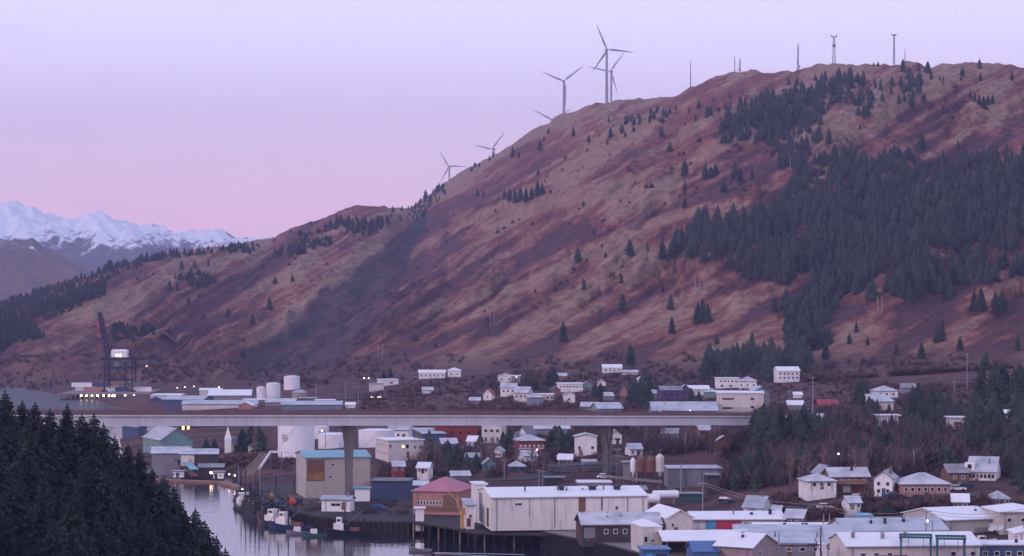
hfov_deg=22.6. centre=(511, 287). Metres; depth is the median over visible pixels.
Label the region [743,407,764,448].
spruce tree
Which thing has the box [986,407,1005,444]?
spruce tree
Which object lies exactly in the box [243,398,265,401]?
terminal shed
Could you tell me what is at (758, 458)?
spruce tree
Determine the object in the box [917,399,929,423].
spruce tree
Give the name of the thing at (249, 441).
spruce tree
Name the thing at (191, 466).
gangway
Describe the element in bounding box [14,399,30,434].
spruce tree
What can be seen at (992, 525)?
satellite dish
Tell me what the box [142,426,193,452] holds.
green building
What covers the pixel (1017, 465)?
spruce tree
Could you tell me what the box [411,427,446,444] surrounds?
blue building
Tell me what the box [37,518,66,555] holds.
spruce tree
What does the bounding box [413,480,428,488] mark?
shed
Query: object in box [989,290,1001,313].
spruce tree
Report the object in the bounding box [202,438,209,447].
spruce tree
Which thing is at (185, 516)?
spruce tree
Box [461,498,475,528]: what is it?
shed
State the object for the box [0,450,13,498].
spruce tree
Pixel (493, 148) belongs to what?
wind turbine
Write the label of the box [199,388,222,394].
terminal shed
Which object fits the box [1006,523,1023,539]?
white building
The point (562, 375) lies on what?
cottage
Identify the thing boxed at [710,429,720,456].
bare tree
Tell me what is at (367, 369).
bare tree
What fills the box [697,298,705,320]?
spruce tree
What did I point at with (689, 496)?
works shed
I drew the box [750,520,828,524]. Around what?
storage building
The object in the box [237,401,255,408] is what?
terminal shed
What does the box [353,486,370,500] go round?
white container office
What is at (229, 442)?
church
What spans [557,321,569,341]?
spruce tree
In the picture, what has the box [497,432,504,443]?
spruce tree
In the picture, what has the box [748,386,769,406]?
school hall
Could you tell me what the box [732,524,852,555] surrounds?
workshop
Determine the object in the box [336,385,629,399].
highway
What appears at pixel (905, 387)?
cottage
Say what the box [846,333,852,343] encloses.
spruce tree
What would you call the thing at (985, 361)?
spruce tree
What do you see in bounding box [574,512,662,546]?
long shed
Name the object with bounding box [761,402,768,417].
spruce tree
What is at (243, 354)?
spruce tree
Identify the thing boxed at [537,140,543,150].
spruce tree
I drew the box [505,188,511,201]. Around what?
spruce tree
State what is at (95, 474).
spruce tree
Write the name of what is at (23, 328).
spruce forest
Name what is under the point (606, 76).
wind turbine
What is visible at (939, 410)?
spruce tree
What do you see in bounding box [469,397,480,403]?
cottage
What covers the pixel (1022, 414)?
spruce tree
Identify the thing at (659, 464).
silo
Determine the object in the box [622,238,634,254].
spruce tree
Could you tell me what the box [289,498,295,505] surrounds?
buoy
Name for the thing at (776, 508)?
shed
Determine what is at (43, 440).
spruce tree
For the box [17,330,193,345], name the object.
hillside track
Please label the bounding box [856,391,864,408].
spruce tree
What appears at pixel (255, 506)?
fishing boat
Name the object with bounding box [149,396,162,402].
terminal shed
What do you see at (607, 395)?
cottage
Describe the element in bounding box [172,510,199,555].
spruce tree
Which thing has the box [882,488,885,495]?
door
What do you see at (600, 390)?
spruce tree
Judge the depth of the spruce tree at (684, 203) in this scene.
2054.12 m
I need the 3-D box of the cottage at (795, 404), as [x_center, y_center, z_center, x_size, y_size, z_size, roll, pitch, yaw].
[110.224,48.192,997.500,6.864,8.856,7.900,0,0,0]
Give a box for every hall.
[151,446,191,474]
[179,426,222,429]
[179,448,219,476]
[580,402,592,409]
[590,402,623,411]
[645,503,694,529]
[648,401,718,412]
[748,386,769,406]
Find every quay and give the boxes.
[254,483,414,533]
[542,530,638,555]
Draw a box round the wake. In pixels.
[435,552,524,555]
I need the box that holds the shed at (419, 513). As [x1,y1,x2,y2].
[414,506,425,530]
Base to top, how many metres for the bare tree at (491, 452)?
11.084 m
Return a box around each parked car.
[394,497,405,502]
[597,473,610,478]
[717,496,733,502]
[816,503,831,508]
[885,491,903,497]
[950,485,966,490]
[957,481,974,487]
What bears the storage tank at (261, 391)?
on the hillside terrain
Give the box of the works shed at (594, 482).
[575,480,612,485]
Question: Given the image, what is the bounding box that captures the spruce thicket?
[421,352,1023,486]
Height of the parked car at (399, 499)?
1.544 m
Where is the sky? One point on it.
(260, 119)
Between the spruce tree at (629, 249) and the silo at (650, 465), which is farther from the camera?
the spruce tree at (629, 249)
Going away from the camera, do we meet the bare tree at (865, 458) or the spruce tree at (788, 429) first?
the bare tree at (865, 458)
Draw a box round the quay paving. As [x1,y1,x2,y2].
[544,530,685,555]
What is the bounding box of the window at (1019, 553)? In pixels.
[1017,551,1022,555]
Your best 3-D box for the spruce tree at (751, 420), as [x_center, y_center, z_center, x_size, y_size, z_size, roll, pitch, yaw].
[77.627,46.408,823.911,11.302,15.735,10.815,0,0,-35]
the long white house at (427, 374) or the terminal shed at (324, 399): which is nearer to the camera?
the terminal shed at (324, 399)
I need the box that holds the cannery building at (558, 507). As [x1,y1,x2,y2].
[476,485,648,530]
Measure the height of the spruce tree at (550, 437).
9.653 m
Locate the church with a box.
[224,428,248,452]
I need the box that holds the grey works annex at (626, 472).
[621,460,636,482]
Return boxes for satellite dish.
[989,522,996,529]
[996,522,1003,529]
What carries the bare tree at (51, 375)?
on the hillside terrain
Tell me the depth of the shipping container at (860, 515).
626.02 m
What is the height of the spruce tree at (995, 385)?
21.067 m
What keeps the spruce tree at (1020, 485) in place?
on the hillside terrain
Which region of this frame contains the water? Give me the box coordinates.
[0,386,574,555]
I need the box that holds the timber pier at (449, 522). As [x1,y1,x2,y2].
[410,514,547,546]
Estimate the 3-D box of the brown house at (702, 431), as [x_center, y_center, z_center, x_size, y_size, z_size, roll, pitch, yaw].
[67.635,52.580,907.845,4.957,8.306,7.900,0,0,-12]
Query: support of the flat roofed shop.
on the hillside terrain
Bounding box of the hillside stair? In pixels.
[242,452,272,474]
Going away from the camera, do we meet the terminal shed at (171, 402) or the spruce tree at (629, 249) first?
the terminal shed at (171, 402)
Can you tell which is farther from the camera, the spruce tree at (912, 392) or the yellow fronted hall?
the spruce tree at (912, 392)
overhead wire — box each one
[704,482,1020,514]
[705,485,1021,517]
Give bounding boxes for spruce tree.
[0,392,22,437]
[0,399,23,450]
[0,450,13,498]
[6,429,62,498]
[7,478,43,555]
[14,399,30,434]
[19,403,43,441]
[19,417,37,448]
[19,454,53,513]
[34,409,59,455]
[35,423,51,470]
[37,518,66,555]
[45,413,87,471]
[45,448,65,501]
[57,490,99,555]
[58,404,77,438]
[58,436,86,496]
[73,445,116,532]
[74,414,88,438]
[75,420,101,472]
[80,413,112,461]
[92,434,125,502]
[96,467,121,521]
[99,422,113,445]
[107,436,127,493]
[120,460,143,498]
[121,448,156,497]
[122,444,134,475]
[140,324,144,335]
[140,476,158,521]
[144,323,149,334]
[145,476,201,551]
[148,468,159,491]
[166,280,173,291]
[169,487,187,520]
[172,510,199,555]
[176,503,205,555]
[189,509,211,555]
[201,520,220,555]
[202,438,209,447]
[206,535,223,555]
[206,540,213,555]
[210,438,220,450]
[221,548,229,555]
[232,428,246,451]
[240,348,246,357]
[241,426,254,451]
[246,427,270,451]
[250,314,254,324]
[266,296,272,308]
[327,234,332,244]
[379,370,387,378]
[386,367,393,377]
[423,189,428,198]
[436,440,452,460]
[436,443,442,459]
[454,443,464,463]
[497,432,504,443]
[502,427,515,448]
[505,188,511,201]
[510,146,514,156]
[512,189,517,202]
[516,188,523,201]
[521,373,531,386]
[523,187,528,201]
[527,186,534,199]
[530,375,539,389]
[533,179,540,196]
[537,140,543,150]
[538,183,544,193]
[542,430,554,451]
[543,371,553,386]
[549,426,564,449]
[550,366,561,384]
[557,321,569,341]
[561,429,573,449]
[570,126,575,136]
[573,247,582,262]
[580,278,586,289]
[588,385,599,398]
[597,382,604,397]
[608,127,612,137]
[615,294,629,311]
[620,124,625,132]
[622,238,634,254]
[624,343,636,364]
[629,389,637,406]
[635,382,645,404]
[643,383,654,403]
[656,239,668,259]
[657,126,665,136]
[665,142,672,152]
[666,293,673,309]
[667,316,675,333]
[679,159,690,176]
[682,199,687,207]
[687,388,695,400]
[690,302,700,323]
[694,391,702,400]
[696,352,715,380]
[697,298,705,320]
[700,163,708,178]
[703,304,712,322]
[707,105,713,114]
[707,166,713,177]
[710,354,719,375]
[712,163,718,174]
[714,335,719,344]
[718,179,728,192]
[727,460,749,491]
[728,161,737,179]
[730,452,738,474]
[735,167,744,180]
[735,342,740,353]
[739,408,757,449]
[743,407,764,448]
[748,332,755,342]
[748,447,764,472]
[748,465,764,491]
[749,415,761,449]
[750,169,754,179]
[751,419,768,452]
[758,467,769,486]
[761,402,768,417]
[761,414,784,449]
[762,449,772,474]
[765,404,780,427]
[770,296,777,311]
[777,404,785,427]
[780,412,798,446]
[781,317,788,330]
[792,408,802,435]
[795,423,814,445]
[797,324,803,340]
[799,403,815,436]
[810,327,821,349]
[820,340,831,359]
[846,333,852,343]
[850,380,865,407]
[851,378,870,401]
[853,321,858,331]
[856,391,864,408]
[871,455,880,471]
[875,503,885,515]
[883,431,894,444]
[883,497,895,516]
[888,414,895,429]
[893,343,898,354]
[902,385,916,417]
[904,397,918,422]
[911,411,922,431]
[915,138,921,149]
[915,382,925,400]
[915,391,921,403]
[916,341,926,357]
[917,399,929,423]
[920,134,926,149]
[925,384,941,414]
[929,412,940,427]
[931,324,941,342]
[933,403,944,421]
[935,386,943,398]
[938,320,946,340]
[954,336,964,349]
[956,403,982,432]
[964,395,988,430]
[964,422,979,454]
[965,361,987,399]
[968,288,976,310]
[968,414,987,431]
[969,392,974,405]
[974,287,988,310]
[976,95,981,104]
[978,96,986,107]
[978,397,990,427]
[981,360,1006,406]
[982,350,990,369]
[983,362,1009,397]
[985,95,990,104]
[985,393,1005,428]
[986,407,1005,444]
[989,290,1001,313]
[997,400,1008,424]
[997,404,1005,427]
[998,289,1009,311]
[1000,368,1023,408]
[1003,445,1012,472]
[1004,408,1023,444]
[1005,390,1021,421]
[1009,456,1021,485]
[1010,401,1023,420]
[1013,335,1020,350]
[1013,462,1023,494]
[1015,363,1023,392]
[1020,404,1023,430]
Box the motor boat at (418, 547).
[409,543,434,551]
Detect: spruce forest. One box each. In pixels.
[0,105,671,352]
[667,58,1023,381]
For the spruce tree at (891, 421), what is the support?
on the hillside terrain
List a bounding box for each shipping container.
[71,383,91,386]
[83,387,103,390]
[87,382,107,386]
[105,387,114,390]
[111,382,123,385]
[115,387,127,390]
[119,383,139,386]
[131,387,151,390]
[845,513,856,517]
[853,513,865,517]
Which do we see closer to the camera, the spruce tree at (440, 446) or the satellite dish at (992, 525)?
the satellite dish at (992, 525)
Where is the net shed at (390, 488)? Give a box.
[370,477,413,499]
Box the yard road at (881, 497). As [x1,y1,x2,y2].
[767,494,976,512]
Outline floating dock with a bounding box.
[155,473,244,488]
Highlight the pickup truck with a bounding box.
[977,535,996,539]
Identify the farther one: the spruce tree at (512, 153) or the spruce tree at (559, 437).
the spruce tree at (512, 153)
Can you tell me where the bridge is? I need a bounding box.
[10,409,792,494]
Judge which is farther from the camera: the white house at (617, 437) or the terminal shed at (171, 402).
the terminal shed at (171, 402)
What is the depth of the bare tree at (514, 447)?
843.80 m
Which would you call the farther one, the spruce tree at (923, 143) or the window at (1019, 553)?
the spruce tree at (923, 143)
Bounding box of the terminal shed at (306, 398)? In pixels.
[299,397,317,400]
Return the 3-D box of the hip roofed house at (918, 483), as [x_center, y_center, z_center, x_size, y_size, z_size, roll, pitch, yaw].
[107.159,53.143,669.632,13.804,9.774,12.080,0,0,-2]
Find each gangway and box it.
[178,457,198,476]
[257,469,294,493]
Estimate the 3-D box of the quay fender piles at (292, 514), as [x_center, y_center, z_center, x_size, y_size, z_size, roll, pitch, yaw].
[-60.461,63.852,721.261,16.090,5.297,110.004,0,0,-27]
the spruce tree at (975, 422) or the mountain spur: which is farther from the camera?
the mountain spur
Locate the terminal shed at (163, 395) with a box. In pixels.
[151,393,184,397]
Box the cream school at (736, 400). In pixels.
[715,390,764,412]
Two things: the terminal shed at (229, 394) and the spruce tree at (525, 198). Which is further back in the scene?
the spruce tree at (525, 198)
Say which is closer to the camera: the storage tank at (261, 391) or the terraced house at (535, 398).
the terraced house at (535, 398)
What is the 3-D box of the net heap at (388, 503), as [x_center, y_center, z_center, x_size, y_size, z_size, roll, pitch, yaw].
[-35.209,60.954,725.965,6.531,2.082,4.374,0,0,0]
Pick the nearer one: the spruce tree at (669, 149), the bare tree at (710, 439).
the bare tree at (710, 439)
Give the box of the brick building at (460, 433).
[434,426,477,441]
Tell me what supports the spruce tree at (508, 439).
on the hillside terrain
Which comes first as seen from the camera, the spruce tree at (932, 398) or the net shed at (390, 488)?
the net shed at (390, 488)
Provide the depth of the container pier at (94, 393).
1500.80 m
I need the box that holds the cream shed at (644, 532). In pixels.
[630,519,662,551]
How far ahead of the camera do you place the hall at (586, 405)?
1081.42 m
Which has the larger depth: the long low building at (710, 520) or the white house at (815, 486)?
the white house at (815, 486)
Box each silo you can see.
[630,453,635,484]
[636,450,644,484]
[646,451,654,485]
[656,449,663,485]
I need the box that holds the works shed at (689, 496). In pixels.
[677,492,704,501]
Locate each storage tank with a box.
[256,386,265,397]
[266,382,279,397]
[277,426,314,457]
[283,375,299,389]
[292,389,306,398]
[315,426,328,438]
[318,431,343,448]
[358,427,393,447]
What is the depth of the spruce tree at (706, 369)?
1308.35 m
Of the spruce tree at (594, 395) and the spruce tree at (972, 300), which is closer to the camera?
the spruce tree at (594, 395)
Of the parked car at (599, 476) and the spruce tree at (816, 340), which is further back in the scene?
the spruce tree at (816, 340)
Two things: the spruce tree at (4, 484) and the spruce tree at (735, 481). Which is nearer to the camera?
the spruce tree at (4, 484)
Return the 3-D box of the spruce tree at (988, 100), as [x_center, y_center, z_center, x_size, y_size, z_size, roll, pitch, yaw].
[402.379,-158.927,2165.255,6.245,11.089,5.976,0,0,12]
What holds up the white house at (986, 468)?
on the hillside terrain
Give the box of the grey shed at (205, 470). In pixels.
[197,463,224,478]
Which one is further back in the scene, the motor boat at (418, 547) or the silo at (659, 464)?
the silo at (659, 464)
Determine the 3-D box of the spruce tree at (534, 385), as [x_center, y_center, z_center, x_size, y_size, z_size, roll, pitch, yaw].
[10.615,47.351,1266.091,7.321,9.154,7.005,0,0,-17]
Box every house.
[247,443,263,452]
[377,379,398,385]
[387,426,414,436]
[418,370,445,378]
[438,438,458,449]
[447,367,461,377]
[469,481,487,522]
[493,446,505,457]
[497,373,510,383]
[499,383,518,396]
[511,375,520,382]
[513,386,533,401]
[513,431,519,438]
[513,434,545,452]
[518,426,535,436]
[526,393,544,405]
[562,391,575,402]
[573,432,597,456]
[583,381,591,390]
[601,364,622,372]
[612,429,622,443]
[619,383,627,396]
[621,370,638,374]
[656,386,682,400]
[661,428,679,438]
[681,384,689,397]
[687,385,709,394]
[694,425,712,436]
[703,388,716,397]
[712,531,779,555]
[714,377,739,388]
[738,376,756,388]
[741,492,772,510]
[772,366,800,382]
[782,508,810,521]
[796,473,838,500]
[810,463,828,473]
[815,399,838,407]
[822,464,870,496]
[864,394,894,410]
[869,386,898,397]
[872,467,898,496]
[874,414,900,424]
[895,472,952,496]
[939,464,970,481]
[944,416,964,428]
[965,456,1002,480]
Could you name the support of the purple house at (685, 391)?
on the hillside terrain
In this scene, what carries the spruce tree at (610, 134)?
on the hillside terrain
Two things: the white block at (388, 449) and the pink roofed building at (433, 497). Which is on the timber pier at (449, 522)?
the pink roofed building at (433, 497)
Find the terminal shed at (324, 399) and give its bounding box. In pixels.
[314,399,335,400]
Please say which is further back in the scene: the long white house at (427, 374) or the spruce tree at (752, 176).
the spruce tree at (752, 176)
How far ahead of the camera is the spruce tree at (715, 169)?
2188.66 m
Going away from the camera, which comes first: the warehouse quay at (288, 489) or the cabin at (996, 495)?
the cabin at (996, 495)
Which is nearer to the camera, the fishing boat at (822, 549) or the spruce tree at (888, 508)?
the fishing boat at (822, 549)
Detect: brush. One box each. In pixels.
[0,349,1014,391]
[219,372,1023,518]
[400,401,1023,489]
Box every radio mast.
[796,46,799,69]
[831,34,836,62]
[892,34,896,64]
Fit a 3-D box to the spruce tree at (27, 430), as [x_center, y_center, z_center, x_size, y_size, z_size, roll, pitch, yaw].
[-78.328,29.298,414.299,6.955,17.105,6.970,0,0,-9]
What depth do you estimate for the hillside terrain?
2053.16 m
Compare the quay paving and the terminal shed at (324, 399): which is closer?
the quay paving
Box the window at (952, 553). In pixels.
[950,551,955,555]
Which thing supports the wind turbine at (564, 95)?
on the hillside terrain
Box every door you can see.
[443,495,455,506]
[467,518,470,526]
[487,508,488,526]
[579,498,585,510]
[584,527,594,537]
[656,553,665,555]
[693,524,704,528]
[787,546,791,554]
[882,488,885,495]
[975,527,987,532]
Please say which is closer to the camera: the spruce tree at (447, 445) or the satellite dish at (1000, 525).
the satellite dish at (1000, 525)
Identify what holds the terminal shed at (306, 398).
on the hillside terrain
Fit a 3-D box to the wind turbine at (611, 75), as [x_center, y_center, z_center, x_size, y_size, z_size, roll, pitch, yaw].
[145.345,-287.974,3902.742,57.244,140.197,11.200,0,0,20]
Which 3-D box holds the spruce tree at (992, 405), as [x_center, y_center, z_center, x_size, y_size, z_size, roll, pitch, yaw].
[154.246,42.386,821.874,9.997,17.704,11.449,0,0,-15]
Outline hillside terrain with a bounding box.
[0,62,1023,554]
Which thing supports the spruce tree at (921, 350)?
on the hillside terrain
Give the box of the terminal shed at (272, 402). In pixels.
[264,398,297,405]
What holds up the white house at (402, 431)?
on the hillside terrain
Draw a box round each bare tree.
[48,368,56,384]
[248,430,258,451]
[265,426,274,445]
[362,366,371,384]
[415,443,426,459]
[424,436,432,450]
[431,439,438,462]
[435,447,442,462]
[472,439,484,465]
[482,444,490,457]
[485,442,497,460]
[487,442,495,460]
[511,437,521,460]
[526,443,537,473]
[541,451,547,472]
[659,425,668,438]
[678,425,689,441]
[685,425,695,441]
[707,426,713,453]
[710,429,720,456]
[724,431,734,455]
[785,451,795,483]
[796,463,804,477]
[797,453,808,475]
[804,461,813,475]
[819,444,830,464]
[848,444,861,466]
[857,448,871,467]
[860,447,869,466]
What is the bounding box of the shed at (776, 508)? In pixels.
[771,505,784,510]
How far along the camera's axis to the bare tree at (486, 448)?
861.79 m
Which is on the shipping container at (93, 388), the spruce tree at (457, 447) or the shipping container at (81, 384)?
the shipping container at (81, 384)
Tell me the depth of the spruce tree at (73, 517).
342.68 m
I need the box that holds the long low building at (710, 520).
[686,509,785,529]
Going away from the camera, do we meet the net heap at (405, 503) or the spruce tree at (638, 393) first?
the net heap at (405, 503)
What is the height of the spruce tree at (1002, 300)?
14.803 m
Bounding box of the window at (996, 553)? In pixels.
[994,551,999,555]
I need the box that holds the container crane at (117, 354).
[97,312,161,391]
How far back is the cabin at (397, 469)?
812.37 m
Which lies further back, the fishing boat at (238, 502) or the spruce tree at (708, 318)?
the spruce tree at (708, 318)
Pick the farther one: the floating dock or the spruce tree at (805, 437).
the floating dock
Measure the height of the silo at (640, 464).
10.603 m
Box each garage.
[369,383,384,391]
[447,470,471,478]
[543,476,565,484]
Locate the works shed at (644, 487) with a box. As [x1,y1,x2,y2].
[639,485,647,491]
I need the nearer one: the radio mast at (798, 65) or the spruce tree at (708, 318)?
the spruce tree at (708, 318)
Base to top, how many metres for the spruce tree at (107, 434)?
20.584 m
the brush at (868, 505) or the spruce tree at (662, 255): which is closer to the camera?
the brush at (868, 505)
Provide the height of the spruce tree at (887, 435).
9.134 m
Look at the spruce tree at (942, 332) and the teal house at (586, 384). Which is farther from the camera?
the spruce tree at (942, 332)
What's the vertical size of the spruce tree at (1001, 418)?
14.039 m
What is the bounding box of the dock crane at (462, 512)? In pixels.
[446,491,465,528]
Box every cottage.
[421,387,433,393]
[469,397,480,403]
[482,388,495,400]
[550,386,560,394]
[557,373,566,379]
[597,379,605,385]
[602,392,613,400]
[652,390,656,397]
[785,400,804,410]
[792,392,802,397]
[898,383,915,392]
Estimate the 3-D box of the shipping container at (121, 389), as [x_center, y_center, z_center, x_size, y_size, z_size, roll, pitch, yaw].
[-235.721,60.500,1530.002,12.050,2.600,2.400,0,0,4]
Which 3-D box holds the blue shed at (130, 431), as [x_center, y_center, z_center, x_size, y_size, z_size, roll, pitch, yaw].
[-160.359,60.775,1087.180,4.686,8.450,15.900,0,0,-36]
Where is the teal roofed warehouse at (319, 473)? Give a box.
[295,449,371,497]
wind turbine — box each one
[439,150,466,180]
[473,133,503,154]
[533,109,570,120]
[541,66,582,113]
[589,53,623,101]
[592,24,633,102]
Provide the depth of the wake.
626.26 m
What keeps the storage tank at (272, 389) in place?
on the hillside terrain
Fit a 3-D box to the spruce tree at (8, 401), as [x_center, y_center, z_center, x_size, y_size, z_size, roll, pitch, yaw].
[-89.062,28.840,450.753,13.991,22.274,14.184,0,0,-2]
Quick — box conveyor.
[601,475,662,489]
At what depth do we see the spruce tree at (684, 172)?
2223.62 m
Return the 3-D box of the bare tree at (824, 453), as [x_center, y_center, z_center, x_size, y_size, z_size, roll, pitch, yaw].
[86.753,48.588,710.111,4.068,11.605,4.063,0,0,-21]
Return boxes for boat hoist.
[899,533,932,555]
[935,535,966,555]
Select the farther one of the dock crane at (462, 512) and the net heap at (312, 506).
the net heap at (312, 506)
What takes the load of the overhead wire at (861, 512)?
hanging from the utility pole at (702, 483)
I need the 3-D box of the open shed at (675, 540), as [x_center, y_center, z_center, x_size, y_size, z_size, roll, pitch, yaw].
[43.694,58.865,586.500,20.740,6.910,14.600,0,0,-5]
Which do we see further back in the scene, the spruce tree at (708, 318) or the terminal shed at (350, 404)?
the spruce tree at (708, 318)
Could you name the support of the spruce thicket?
on the hillside terrain
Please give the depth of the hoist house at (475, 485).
668.28 m
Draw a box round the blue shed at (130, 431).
[122,426,147,438]
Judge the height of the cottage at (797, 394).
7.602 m
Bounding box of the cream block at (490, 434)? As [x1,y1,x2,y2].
[482,426,505,443]
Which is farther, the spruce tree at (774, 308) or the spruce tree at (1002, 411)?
the spruce tree at (774, 308)
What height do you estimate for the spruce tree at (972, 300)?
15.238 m
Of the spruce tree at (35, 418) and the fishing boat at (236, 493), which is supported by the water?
the fishing boat at (236, 493)
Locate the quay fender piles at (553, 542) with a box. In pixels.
[540,532,638,555]
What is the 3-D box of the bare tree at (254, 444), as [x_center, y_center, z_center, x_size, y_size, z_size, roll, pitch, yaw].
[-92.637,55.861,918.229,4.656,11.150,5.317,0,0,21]
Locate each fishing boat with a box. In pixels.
[232,470,251,505]
[234,465,257,511]
[241,483,256,511]
[244,473,266,514]
[249,480,269,518]
[257,492,285,521]
[259,488,304,525]
[268,497,313,530]
[323,503,368,534]
[808,526,829,555]
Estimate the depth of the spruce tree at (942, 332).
1384.14 m
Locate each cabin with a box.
[171,470,185,476]
[212,471,225,478]
[390,461,405,477]
[415,462,434,479]
[464,453,483,464]
[466,435,483,446]
[481,457,495,470]
[507,461,526,471]
[517,450,537,461]
[557,454,574,463]
[580,459,597,468]
[623,443,643,455]
[715,435,731,448]
[839,495,862,512]
[950,493,969,505]
[989,491,1010,503]
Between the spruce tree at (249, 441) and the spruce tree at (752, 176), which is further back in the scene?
the spruce tree at (752, 176)
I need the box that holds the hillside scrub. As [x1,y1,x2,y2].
[130,77,987,347]
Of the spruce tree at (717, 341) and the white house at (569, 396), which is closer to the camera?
the white house at (569, 396)
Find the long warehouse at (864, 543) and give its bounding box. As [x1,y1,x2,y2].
[827,531,981,555]
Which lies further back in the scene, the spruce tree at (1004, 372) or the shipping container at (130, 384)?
the shipping container at (130, 384)
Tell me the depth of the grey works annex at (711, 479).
734.12 m
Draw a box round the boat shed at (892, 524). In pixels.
[826,517,949,531]
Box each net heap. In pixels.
[302,502,321,509]
[356,506,377,513]
[370,503,387,510]
[376,499,395,506]
[388,506,408,513]
[395,500,412,506]
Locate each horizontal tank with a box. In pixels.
[648,494,659,508]
[652,490,678,503]
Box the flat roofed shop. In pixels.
[537,393,554,399]
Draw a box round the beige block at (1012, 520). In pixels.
[981,503,1023,534]
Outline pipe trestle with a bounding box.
[258,451,294,479]
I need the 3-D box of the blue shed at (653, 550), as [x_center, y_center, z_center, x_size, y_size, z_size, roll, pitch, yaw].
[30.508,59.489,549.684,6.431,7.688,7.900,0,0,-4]
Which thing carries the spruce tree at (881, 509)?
on the hillside terrain
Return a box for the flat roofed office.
[979,536,1023,555]
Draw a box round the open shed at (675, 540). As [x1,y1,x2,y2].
[657,529,746,555]
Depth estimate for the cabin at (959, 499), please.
646.09 m
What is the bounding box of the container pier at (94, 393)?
[59,389,159,398]
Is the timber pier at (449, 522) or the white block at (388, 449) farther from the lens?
the white block at (388, 449)
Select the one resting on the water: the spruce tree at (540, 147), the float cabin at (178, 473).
the float cabin at (178, 473)
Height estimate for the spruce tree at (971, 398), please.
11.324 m
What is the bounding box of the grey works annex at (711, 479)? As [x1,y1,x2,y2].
[702,473,721,495]
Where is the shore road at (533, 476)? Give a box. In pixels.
[374,462,576,481]
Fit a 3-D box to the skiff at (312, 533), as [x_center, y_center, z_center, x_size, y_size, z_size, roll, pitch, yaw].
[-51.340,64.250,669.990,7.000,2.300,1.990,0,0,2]
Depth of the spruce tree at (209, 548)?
421.63 m
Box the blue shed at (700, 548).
[684,541,720,555]
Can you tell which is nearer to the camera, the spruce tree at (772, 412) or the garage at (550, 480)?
the garage at (550, 480)
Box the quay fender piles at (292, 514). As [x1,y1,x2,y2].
[252,492,403,533]
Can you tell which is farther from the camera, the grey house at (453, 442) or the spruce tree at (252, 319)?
the spruce tree at (252, 319)
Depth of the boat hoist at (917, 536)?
549.20 m
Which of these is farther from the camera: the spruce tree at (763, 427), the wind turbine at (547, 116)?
the wind turbine at (547, 116)
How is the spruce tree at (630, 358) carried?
on the hillside terrain
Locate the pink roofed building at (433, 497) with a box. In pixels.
[411,476,470,514]
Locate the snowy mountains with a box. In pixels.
[0,200,273,272]
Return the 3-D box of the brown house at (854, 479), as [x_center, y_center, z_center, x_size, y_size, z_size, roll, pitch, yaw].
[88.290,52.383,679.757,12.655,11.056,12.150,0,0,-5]
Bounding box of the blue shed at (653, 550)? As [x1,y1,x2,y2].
[637,545,670,555]
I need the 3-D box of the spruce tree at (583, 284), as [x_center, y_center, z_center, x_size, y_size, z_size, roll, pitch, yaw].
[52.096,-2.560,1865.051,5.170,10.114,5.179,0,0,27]
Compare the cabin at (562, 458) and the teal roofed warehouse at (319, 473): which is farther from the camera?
the cabin at (562, 458)
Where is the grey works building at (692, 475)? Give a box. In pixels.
[664,465,721,487]
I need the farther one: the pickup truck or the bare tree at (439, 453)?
the bare tree at (439, 453)
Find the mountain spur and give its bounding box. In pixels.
[0,235,95,299]
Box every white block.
[374,437,424,461]
[556,382,583,391]
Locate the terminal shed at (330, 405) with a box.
[280,401,343,410]
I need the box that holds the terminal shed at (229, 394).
[208,389,252,399]
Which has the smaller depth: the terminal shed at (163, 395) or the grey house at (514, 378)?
the grey house at (514, 378)
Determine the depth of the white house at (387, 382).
1441.27 m
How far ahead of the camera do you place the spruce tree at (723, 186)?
2078.87 m
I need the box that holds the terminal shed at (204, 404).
[181,400,259,408]
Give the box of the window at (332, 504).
[331,503,340,506]
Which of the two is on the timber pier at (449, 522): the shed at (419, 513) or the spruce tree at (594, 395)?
the shed at (419, 513)
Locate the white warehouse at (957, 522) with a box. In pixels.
[900,506,992,532]
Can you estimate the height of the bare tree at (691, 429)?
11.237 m
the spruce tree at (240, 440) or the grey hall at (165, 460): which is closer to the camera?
the grey hall at (165, 460)
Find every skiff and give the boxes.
[286,527,311,533]
[303,529,328,536]
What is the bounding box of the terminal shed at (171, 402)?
[161,395,213,409]
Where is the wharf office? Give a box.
[320,492,355,511]
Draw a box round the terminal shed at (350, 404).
[345,402,356,407]
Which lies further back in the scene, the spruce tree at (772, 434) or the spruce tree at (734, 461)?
the spruce tree at (772, 434)
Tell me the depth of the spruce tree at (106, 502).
392.57 m
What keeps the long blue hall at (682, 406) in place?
on the hillside terrain
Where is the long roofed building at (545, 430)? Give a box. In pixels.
[532,426,570,435]
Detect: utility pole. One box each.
[613,449,621,483]
[680,465,681,491]
[698,481,707,510]
[778,532,779,555]
[809,376,815,412]
[921,509,931,530]
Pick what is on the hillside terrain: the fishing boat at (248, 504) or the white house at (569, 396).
the white house at (569, 396)
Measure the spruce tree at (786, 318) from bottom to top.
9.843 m
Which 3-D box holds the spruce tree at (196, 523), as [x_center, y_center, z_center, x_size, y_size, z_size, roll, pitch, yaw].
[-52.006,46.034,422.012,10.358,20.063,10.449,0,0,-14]
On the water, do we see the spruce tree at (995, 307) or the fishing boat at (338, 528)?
the fishing boat at (338, 528)
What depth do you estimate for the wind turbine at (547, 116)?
4195.28 m
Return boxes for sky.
[0,0,1023,238]
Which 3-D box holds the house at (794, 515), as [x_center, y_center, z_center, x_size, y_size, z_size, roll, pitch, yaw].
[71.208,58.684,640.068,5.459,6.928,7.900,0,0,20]
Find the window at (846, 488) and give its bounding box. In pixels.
[843,485,849,491]
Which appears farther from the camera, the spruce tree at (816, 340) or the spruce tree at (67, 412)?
the spruce tree at (816, 340)

